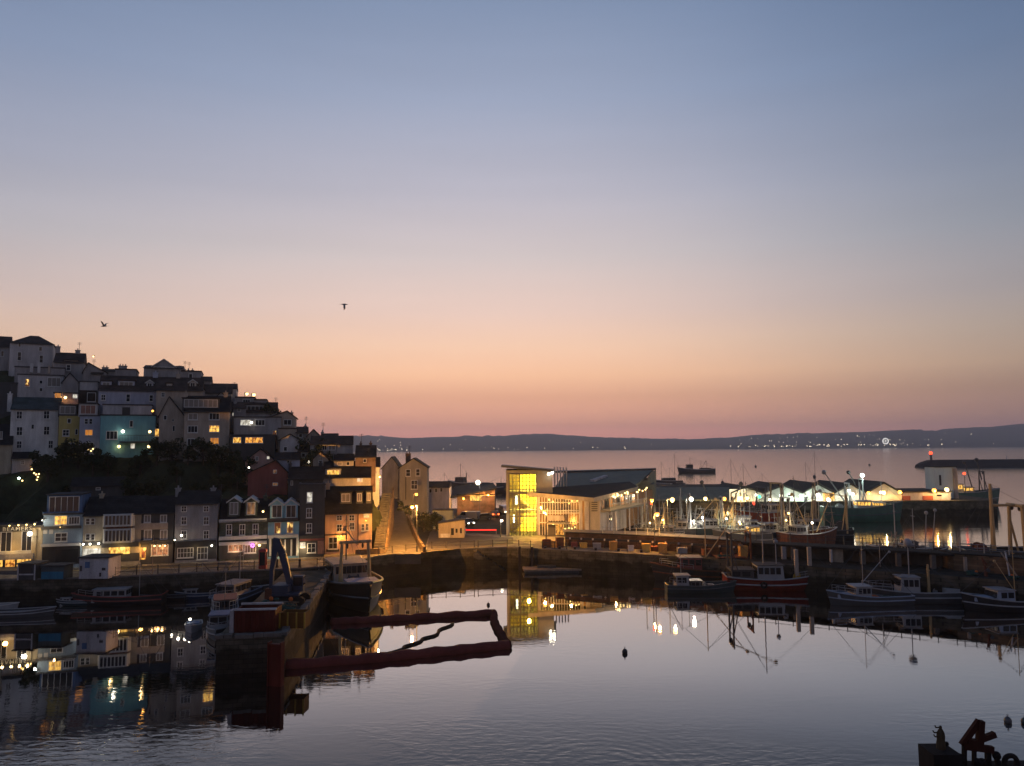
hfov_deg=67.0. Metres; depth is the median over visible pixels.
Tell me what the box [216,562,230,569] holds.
bench
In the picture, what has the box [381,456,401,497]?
dark gable house
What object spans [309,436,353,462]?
long flat house
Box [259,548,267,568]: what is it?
telephone box
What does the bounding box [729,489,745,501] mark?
doorway
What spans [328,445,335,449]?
window
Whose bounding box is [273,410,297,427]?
pair window house
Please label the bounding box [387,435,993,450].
town lights
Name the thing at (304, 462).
bushy tree
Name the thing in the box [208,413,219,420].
window
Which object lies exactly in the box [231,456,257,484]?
bushy tree
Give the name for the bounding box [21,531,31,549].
window
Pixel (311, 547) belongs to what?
window
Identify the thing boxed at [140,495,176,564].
dark pub building
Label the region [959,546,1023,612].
black pot boat
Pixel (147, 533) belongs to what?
window
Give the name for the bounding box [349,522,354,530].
window
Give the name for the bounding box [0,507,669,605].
quay
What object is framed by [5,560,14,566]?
shop window
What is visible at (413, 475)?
cream gable house
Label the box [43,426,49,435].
window
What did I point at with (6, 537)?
window
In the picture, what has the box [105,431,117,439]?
window
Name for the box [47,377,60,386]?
window
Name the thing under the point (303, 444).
bush
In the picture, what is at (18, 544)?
cafe building
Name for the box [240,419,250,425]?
window
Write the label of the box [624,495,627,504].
window
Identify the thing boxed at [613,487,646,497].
string lights
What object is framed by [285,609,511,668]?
floating boom
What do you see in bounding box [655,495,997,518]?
quay
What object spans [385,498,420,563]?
road
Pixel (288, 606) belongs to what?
net pile
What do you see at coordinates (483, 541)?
road
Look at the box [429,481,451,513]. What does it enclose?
white range
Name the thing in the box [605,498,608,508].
window
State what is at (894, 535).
dark crane boat
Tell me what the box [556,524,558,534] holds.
door
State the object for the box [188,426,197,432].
window
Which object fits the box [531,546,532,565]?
fender pile
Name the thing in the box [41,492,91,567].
blue terrace building
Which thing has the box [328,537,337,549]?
window
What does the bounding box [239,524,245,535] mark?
window
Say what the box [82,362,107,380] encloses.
steep gable house
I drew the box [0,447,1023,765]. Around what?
water
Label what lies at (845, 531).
dark stern trawler
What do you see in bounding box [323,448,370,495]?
lit dormer house
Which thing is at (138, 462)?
bushy tree
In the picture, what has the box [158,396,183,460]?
cream gabled block
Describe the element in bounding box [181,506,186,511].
window
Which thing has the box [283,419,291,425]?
window
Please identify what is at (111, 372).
stub chimney house
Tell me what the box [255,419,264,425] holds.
window
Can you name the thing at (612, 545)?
fish crate
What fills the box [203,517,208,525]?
window
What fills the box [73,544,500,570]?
road marking
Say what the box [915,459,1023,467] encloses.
breakwater
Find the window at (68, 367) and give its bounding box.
[66,364,70,370]
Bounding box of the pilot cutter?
[208,548,262,608]
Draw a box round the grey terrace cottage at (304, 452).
[297,445,309,463]
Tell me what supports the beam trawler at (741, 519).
on the water
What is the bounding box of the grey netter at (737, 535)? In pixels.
[712,500,772,540]
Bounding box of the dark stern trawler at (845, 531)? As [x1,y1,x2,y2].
[789,480,853,539]
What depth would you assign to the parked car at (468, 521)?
155.97 m
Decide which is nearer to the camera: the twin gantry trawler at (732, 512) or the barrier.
the barrier
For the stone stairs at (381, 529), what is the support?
on the hillside
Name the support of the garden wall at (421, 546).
on the hillside
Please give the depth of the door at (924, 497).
205.99 m
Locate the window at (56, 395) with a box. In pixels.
[54,393,61,397]
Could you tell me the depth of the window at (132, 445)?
134.63 m
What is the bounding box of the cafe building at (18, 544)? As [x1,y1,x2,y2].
[0,521,43,569]
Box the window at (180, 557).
[176,547,193,558]
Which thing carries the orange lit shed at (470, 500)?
on the quay at (36, 592)
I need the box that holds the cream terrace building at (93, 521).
[82,491,108,555]
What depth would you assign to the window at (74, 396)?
140.92 m
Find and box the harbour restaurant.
[501,464,655,535]
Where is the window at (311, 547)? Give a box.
[307,543,315,553]
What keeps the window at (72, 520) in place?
in the blue terrace building at (65, 541)
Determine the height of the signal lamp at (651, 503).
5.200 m
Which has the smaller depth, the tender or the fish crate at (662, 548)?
the tender
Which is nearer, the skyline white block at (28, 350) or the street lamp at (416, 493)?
the street lamp at (416, 493)
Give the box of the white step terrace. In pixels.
[211,382,237,401]
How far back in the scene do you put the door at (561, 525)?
139.52 m
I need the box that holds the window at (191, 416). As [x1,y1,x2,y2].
[188,413,197,420]
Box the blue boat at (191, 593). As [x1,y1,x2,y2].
[175,562,216,599]
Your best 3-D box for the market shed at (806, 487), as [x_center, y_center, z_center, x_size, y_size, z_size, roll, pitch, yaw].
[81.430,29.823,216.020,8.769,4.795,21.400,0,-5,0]
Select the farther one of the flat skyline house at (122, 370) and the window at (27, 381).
the flat skyline house at (122, 370)
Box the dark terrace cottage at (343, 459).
[333,442,354,465]
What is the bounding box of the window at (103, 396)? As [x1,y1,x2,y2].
[100,394,105,400]
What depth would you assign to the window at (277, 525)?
112.35 m
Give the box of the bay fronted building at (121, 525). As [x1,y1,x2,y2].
[101,495,146,564]
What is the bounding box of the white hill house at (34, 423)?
[7,388,61,461]
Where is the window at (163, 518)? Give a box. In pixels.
[160,515,166,522]
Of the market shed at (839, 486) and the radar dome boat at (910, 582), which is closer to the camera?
the radar dome boat at (910, 582)
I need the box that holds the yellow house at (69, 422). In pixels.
[57,404,79,457]
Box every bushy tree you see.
[28,450,52,474]
[32,454,61,481]
[54,443,72,467]
[56,438,94,468]
[61,485,70,491]
[83,447,106,476]
[102,451,117,476]
[120,477,146,495]
[127,449,152,475]
[148,438,164,465]
[159,437,186,461]
[182,444,197,464]
[189,481,207,489]
[191,437,214,465]
[202,443,233,474]
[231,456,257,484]
[295,456,312,465]
[305,444,322,465]
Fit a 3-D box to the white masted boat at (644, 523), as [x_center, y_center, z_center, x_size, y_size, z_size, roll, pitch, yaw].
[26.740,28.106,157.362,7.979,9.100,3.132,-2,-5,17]
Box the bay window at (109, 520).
[102,514,134,526]
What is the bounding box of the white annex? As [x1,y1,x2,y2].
[11,452,34,472]
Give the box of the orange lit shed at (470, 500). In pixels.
[450,483,496,515]
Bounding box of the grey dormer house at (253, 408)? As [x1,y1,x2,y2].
[230,402,277,433]
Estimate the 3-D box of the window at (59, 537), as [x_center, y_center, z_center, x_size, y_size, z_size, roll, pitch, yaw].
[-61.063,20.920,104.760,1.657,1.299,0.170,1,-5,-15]
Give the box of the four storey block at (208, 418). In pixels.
[181,383,231,461]
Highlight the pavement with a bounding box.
[0,533,662,578]
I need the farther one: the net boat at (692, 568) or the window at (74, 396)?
the window at (74, 396)
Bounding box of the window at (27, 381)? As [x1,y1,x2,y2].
[25,379,29,386]
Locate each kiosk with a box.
[15,560,48,579]
[39,562,75,579]
[77,553,122,578]
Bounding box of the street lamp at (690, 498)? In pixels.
[686,497,692,528]
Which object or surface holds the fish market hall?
on the quay at (963, 506)
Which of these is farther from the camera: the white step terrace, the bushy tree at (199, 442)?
the white step terrace
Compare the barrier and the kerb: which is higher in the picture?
the barrier
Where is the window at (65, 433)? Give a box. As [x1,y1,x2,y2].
[62,429,69,436]
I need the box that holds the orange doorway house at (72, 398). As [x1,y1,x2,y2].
[53,392,78,403]
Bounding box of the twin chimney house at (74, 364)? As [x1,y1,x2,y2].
[53,342,86,380]
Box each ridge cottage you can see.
[295,424,308,442]
[306,429,320,443]
[321,425,338,435]
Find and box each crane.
[264,537,310,604]
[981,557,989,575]
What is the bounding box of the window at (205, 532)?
[203,530,209,539]
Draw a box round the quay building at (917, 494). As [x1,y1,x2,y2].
[896,488,951,499]
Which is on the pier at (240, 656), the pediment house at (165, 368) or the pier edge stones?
the pier edge stones
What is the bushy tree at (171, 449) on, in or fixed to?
on the hillside
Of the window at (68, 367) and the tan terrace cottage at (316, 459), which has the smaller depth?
the tan terrace cottage at (316, 459)
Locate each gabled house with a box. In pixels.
[61,373,79,391]
[243,448,273,484]
[246,460,287,497]
[267,497,299,558]
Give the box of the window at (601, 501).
[600,500,603,508]
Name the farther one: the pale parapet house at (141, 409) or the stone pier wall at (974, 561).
the pale parapet house at (141, 409)
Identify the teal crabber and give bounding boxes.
[664,553,736,592]
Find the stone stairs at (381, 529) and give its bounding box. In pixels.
[373,493,391,549]
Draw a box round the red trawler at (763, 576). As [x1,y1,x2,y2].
[721,505,830,590]
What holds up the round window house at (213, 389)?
on the hillside
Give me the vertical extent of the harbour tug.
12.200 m
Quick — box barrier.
[465,528,496,533]
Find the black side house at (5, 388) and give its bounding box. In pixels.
[0,382,17,417]
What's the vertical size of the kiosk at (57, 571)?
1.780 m
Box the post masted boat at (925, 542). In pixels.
[889,508,948,549]
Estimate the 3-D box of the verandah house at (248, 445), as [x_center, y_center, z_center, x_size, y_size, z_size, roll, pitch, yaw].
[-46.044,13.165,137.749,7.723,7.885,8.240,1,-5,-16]
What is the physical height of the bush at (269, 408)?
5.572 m
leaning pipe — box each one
[1001,552,1016,575]
[1004,551,1009,575]
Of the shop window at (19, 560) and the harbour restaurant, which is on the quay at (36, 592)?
the harbour restaurant
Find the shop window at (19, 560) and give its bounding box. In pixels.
[17,559,30,562]
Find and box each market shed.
[721,482,762,501]
[746,481,801,500]
[783,480,834,500]
[815,480,866,500]
[844,478,902,500]
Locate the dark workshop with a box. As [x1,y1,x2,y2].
[70,476,126,496]
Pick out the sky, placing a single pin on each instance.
(651, 219)
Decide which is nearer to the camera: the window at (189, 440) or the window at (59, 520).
the window at (59, 520)
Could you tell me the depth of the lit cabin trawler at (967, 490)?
237.40 m
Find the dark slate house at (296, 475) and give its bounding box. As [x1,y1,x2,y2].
[287,453,323,499]
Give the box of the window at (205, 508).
[203,506,208,511]
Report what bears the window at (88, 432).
in the slate blue house at (90, 420)
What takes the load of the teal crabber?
on the water
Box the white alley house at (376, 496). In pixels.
[373,457,380,509]
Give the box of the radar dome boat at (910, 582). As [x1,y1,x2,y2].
[861,538,962,603]
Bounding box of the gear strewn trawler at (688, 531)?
[640,496,696,534]
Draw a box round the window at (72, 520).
[68,516,79,524]
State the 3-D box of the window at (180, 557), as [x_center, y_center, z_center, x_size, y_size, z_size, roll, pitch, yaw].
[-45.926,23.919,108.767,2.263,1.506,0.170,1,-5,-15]
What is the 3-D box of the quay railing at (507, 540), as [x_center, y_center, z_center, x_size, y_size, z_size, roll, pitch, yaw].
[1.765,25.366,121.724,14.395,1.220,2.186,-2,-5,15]
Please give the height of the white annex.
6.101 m
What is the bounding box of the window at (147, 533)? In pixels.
[144,530,151,539]
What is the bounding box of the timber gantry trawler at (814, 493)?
[760,478,829,528]
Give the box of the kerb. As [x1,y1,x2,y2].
[0,546,568,580]
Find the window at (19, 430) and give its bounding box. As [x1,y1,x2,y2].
[16,427,22,435]
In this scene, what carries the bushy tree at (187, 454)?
on the hillside
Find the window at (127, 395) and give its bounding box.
[126,394,130,402]
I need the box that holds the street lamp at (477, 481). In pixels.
[476,480,479,510]
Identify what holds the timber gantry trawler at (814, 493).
on the water
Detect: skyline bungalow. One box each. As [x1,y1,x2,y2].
[235,396,255,401]
[254,399,268,402]
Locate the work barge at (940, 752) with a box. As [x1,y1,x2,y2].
[918,718,1023,765]
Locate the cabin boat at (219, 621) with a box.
[206,609,230,640]
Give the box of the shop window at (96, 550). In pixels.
[83,548,100,555]
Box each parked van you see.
[456,511,479,520]
[499,505,505,513]
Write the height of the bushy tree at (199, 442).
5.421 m
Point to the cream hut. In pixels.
(453, 528)
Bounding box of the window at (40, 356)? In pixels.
[39,355,42,363]
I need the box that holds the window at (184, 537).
[180,530,186,539]
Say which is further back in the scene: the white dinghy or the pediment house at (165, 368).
the pediment house at (165, 368)
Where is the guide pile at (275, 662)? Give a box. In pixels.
[267,641,284,686]
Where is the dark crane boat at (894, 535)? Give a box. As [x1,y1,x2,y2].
[865,503,931,549]
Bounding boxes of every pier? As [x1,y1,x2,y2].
[215,570,330,674]
[662,551,1023,603]
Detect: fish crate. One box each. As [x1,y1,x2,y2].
[542,539,550,547]
[551,540,556,547]
[555,537,563,547]
[571,542,577,547]
[579,542,586,547]
[593,543,600,548]
[609,541,616,549]
[628,545,633,550]
[642,543,650,551]
[650,546,657,551]
[658,543,666,552]
[676,547,687,553]
[701,548,711,555]
[738,545,747,557]
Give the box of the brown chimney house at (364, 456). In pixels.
[355,434,376,491]
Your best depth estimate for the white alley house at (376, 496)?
131.66 m
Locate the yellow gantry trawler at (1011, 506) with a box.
[951,484,1023,554]
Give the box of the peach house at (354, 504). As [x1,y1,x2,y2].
[325,472,372,553]
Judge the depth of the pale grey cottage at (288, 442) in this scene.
132.10 m
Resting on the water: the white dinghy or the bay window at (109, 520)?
the white dinghy
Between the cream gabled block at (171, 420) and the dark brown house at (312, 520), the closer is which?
the dark brown house at (312, 520)
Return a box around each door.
[548,525,554,534]
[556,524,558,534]
[560,524,563,534]
[922,496,932,499]
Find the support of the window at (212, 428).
in the four storey block at (208, 418)
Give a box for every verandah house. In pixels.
[229,434,275,460]
[233,416,281,448]
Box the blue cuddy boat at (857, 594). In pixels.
[826,543,914,605]
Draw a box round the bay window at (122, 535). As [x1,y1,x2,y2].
[102,528,134,542]
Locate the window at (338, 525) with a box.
[336,524,342,531]
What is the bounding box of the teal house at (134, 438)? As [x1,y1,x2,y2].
[100,414,158,457]
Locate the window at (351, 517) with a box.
[349,515,354,520]
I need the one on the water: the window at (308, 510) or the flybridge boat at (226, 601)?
the flybridge boat at (226, 601)
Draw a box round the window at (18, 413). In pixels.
[16,411,22,419]
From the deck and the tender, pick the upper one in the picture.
the deck
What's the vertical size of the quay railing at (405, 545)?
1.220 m
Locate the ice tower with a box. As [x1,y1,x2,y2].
[924,466,958,497]
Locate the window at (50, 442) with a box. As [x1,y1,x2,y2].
[48,440,52,448]
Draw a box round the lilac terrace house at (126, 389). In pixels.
[98,364,158,414]
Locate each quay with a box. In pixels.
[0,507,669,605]
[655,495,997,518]
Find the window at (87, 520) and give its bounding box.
[85,518,89,524]
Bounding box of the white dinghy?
[184,617,202,632]
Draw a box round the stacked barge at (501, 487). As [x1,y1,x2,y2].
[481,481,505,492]
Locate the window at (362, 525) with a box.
[361,524,364,531]
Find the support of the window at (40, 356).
in the skyline white block at (28, 350)
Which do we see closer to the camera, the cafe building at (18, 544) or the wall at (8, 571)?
the wall at (8, 571)
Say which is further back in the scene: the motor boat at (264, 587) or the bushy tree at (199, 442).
the bushy tree at (199, 442)
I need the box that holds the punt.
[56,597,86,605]
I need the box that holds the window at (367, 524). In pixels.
[365,523,368,530]
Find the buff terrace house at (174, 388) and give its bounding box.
[155,369,203,423]
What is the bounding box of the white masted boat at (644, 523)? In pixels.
[635,500,660,524]
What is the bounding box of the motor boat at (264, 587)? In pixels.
[232,549,268,592]
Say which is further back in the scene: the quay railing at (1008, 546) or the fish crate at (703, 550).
the fish crate at (703, 550)
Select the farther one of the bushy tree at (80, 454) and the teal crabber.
the bushy tree at (80, 454)
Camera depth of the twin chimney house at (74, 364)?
154.68 m
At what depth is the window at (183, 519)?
109.08 m
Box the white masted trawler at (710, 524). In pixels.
[658,488,725,535]
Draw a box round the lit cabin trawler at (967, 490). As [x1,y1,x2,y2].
[958,458,999,503]
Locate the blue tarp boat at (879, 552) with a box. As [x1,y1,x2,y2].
[837,539,892,566]
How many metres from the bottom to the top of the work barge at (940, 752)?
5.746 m
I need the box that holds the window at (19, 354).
[17,352,21,360]
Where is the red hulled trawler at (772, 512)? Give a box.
[729,482,788,524]
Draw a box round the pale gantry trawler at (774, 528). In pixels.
[746,488,809,539]
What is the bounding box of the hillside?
[0,371,415,549]
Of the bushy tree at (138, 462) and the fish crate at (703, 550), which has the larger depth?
the bushy tree at (138, 462)
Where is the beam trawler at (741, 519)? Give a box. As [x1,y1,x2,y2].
[680,480,759,528]
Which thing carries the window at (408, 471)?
in the cream gable house at (413, 475)
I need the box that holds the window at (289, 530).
[286,522,293,533]
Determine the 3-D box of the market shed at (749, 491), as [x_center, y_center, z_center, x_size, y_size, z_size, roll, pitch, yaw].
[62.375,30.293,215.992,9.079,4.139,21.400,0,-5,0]
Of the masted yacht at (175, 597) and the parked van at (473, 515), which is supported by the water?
the masted yacht at (175, 597)
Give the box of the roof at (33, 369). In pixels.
[14,363,65,381]
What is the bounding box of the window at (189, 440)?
[187,438,195,445]
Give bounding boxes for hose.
[386,622,453,652]
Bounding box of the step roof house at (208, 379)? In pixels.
[201,376,212,383]
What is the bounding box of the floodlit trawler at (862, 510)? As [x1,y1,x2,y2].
[819,470,902,521]
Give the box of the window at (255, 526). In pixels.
[252,524,258,535]
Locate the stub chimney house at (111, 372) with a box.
[102,365,114,375]
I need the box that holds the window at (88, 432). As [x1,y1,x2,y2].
[85,429,92,435]
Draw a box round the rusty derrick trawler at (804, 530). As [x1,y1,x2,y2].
[776,493,836,543]
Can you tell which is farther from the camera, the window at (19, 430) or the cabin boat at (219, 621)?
the window at (19, 430)
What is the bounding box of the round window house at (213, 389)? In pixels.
[204,384,232,401]
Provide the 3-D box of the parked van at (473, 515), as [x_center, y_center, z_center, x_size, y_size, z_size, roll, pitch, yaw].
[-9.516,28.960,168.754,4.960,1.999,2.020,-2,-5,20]
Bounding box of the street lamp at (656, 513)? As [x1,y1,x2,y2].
[654,512,658,545]
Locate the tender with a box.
[0,602,19,608]
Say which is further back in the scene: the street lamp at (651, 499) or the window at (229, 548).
the street lamp at (651, 499)
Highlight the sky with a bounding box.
[0,0,1023,438]
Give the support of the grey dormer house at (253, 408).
on the hillside
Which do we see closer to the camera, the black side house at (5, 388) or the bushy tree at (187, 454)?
the bushy tree at (187, 454)
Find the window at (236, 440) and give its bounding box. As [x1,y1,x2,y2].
[232,437,241,443]
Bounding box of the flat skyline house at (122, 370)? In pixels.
[115,364,138,375]
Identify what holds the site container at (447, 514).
on the quay at (36, 592)
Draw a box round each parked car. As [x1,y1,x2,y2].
[465,518,474,525]
[476,513,492,519]
[489,511,499,517]
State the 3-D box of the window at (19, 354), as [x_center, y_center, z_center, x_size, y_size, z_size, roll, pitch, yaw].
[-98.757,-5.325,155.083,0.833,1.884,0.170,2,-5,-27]
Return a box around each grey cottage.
[233,400,246,432]
[274,452,300,470]
[278,434,301,451]
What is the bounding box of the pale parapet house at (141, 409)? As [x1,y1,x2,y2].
[102,404,152,414]
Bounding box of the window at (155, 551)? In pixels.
[150,544,168,556]
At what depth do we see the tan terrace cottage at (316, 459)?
128.85 m
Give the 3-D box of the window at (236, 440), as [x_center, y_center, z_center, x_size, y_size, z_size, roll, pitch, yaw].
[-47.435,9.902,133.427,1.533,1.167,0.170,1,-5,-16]
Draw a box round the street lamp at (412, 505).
[411,504,417,551]
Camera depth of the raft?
117.09 m
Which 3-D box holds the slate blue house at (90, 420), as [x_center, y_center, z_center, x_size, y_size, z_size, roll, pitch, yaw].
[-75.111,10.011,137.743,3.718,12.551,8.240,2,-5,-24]
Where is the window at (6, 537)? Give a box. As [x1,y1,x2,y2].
[0,532,11,550]
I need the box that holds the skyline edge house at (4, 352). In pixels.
[0,336,12,370]
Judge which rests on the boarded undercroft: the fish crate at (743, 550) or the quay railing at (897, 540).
the quay railing at (897, 540)
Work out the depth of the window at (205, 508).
109.98 m
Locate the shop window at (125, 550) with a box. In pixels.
[109,547,129,553]
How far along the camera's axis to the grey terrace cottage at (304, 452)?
131.49 m
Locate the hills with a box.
[353,424,1023,451]
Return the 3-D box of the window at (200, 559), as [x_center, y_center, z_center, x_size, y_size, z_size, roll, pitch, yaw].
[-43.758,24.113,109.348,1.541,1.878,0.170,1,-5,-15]
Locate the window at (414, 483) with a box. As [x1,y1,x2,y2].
[411,480,417,489]
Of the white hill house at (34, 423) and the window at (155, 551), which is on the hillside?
the white hill house at (34, 423)
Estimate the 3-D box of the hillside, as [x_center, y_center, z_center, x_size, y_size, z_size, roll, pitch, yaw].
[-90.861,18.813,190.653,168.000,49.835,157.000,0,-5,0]
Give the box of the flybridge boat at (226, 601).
[211,564,238,610]
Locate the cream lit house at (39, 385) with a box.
[17,374,64,397]
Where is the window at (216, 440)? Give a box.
[210,437,218,444]
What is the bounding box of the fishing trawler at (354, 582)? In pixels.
[318,515,383,612]
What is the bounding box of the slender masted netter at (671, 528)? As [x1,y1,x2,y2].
[632,498,684,533]
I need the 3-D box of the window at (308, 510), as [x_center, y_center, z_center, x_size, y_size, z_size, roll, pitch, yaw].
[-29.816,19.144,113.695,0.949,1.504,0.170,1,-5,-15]
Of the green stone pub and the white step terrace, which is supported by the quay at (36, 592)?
the green stone pub
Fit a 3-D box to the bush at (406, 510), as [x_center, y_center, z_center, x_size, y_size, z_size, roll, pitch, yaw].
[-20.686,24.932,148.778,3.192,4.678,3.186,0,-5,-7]
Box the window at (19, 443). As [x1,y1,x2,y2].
[16,441,21,448]
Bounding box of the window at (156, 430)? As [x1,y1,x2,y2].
[154,429,158,436]
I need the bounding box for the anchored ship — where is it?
[677,459,715,472]
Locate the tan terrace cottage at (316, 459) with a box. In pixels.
[311,451,329,465]
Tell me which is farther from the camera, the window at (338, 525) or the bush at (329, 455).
the bush at (329, 455)
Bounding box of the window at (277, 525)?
[274,522,280,534]
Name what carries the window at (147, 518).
in the dark pub building at (158, 518)
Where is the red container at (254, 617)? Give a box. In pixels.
[229,602,282,632]
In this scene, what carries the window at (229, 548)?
in the green stone pub
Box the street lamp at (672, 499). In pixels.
[667,497,673,531]
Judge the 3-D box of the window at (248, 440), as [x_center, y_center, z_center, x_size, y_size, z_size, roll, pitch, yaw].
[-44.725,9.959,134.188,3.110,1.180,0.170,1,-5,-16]
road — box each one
[73,509,512,570]
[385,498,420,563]
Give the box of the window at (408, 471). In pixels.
[405,469,410,476]
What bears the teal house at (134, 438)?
on the hillside
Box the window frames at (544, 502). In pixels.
[539,497,579,534]
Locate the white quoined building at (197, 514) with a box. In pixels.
[174,478,222,562]
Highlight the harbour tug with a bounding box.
[448,463,475,486]
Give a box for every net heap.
[966,570,977,575]
[1008,574,1020,579]
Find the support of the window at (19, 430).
in the white hill house at (34, 423)
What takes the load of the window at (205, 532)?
in the white quoined building at (197, 514)
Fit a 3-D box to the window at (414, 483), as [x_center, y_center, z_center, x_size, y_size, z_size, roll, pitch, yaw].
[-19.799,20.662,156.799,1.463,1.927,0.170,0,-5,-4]
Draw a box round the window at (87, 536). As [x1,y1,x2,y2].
[85,534,89,540]
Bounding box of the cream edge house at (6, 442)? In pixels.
[0,424,13,473]
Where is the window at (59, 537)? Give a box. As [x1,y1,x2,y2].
[54,532,67,542]
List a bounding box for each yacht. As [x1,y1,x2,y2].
[133,535,185,600]
[656,464,672,483]
[656,471,682,483]
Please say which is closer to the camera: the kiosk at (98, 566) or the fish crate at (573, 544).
the kiosk at (98, 566)
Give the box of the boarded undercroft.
[734,539,967,570]
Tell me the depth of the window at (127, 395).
141.33 m
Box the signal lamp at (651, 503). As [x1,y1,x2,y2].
[650,502,652,529]
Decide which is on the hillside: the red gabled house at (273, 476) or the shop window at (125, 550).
the red gabled house at (273, 476)
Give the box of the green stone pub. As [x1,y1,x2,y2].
[218,484,269,560]
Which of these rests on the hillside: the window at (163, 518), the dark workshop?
the dark workshop
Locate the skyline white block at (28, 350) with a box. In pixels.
[8,336,55,375]
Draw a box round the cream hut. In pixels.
[437,517,465,537]
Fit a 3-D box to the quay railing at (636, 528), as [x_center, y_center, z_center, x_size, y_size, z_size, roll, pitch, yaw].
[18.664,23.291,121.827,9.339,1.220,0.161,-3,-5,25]
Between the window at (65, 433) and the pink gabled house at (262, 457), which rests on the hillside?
the pink gabled house at (262, 457)
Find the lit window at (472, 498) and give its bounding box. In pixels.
[470,495,481,500]
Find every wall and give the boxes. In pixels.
[0,570,16,573]
[355,487,393,554]
[407,514,425,554]
[565,532,740,553]
[938,549,1023,575]
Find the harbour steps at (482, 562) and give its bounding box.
[474,550,505,570]
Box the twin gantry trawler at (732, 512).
[700,489,763,530]
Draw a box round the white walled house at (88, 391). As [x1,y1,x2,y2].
[79,381,98,402]
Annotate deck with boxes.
[562,529,733,539]
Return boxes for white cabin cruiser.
[71,563,168,605]
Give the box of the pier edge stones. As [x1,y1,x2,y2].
[215,571,330,638]
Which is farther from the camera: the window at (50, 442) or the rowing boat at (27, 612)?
the window at (50, 442)
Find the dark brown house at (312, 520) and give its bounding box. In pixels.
[299,482,325,557]
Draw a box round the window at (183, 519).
[180,517,186,525]
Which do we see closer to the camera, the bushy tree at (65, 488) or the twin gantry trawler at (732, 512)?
the bushy tree at (65, 488)
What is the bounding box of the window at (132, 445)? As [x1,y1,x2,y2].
[130,443,134,448]
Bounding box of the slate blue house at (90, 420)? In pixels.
[78,403,100,454]
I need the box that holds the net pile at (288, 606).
[261,596,298,610]
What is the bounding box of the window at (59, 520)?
[53,515,67,525]
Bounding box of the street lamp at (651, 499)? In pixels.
[644,498,653,530]
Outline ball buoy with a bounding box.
[1004,714,1011,723]
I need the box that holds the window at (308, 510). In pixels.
[306,508,311,518]
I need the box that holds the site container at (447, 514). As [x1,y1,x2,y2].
[432,509,453,528]
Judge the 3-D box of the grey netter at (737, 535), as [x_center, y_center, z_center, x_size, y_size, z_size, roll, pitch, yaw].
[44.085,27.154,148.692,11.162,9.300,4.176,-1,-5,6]
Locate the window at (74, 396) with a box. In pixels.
[72,394,77,398]
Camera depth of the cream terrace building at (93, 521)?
106.00 m
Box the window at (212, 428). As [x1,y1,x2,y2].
[208,425,219,432]
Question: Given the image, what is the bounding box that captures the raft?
[522,565,581,573]
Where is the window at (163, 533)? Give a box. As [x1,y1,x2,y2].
[160,530,167,539]
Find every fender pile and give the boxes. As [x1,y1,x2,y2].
[518,546,520,569]
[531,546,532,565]
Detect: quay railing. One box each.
[115,564,179,575]
[196,561,254,571]
[378,540,474,554]
[478,539,566,549]
[602,526,659,535]
[755,532,991,552]
[959,542,1023,554]
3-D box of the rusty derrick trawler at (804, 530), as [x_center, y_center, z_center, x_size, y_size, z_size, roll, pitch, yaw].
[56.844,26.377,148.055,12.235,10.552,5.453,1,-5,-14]
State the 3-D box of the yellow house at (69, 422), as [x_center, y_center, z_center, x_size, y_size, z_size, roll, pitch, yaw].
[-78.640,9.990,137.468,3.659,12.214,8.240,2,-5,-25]
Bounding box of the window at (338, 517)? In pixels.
[336,515,341,520]
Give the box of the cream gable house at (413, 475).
[398,452,429,518]
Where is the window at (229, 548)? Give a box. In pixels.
[227,545,242,552]
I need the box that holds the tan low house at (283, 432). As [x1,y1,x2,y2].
[278,428,296,451]
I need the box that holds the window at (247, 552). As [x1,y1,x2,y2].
[244,544,255,553]
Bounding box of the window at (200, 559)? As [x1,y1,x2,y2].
[196,547,207,560]
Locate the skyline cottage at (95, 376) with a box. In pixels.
[91,369,104,381]
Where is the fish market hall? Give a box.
[656,484,728,502]
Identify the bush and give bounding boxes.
[261,402,281,415]
[295,437,309,450]
[325,450,332,460]
[397,501,412,517]
[412,511,433,531]
[431,511,442,530]
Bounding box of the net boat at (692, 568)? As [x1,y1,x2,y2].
[650,503,753,580]
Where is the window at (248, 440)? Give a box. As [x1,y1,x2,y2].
[245,437,262,443]
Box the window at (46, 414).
[43,410,49,419]
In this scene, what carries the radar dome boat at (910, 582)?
on the water
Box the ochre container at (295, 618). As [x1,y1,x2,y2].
[279,609,309,628]
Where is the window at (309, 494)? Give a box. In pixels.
[307,492,312,502]
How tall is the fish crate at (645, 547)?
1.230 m
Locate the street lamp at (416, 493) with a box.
[413,492,417,523]
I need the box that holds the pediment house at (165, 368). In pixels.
[143,359,183,376]
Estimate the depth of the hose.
77.09 m
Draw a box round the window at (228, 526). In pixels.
[225,524,231,535]
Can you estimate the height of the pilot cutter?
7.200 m
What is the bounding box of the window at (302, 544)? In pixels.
[300,542,304,547]
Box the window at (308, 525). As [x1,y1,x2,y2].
[306,523,311,533]
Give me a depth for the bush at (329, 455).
131.11 m
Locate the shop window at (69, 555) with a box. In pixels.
[55,549,77,561]
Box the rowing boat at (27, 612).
[0,606,56,617]
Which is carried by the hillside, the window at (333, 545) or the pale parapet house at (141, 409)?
the pale parapet house at (141, 409)
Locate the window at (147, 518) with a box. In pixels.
[144,515,150,522]
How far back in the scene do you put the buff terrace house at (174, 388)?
142.44 m

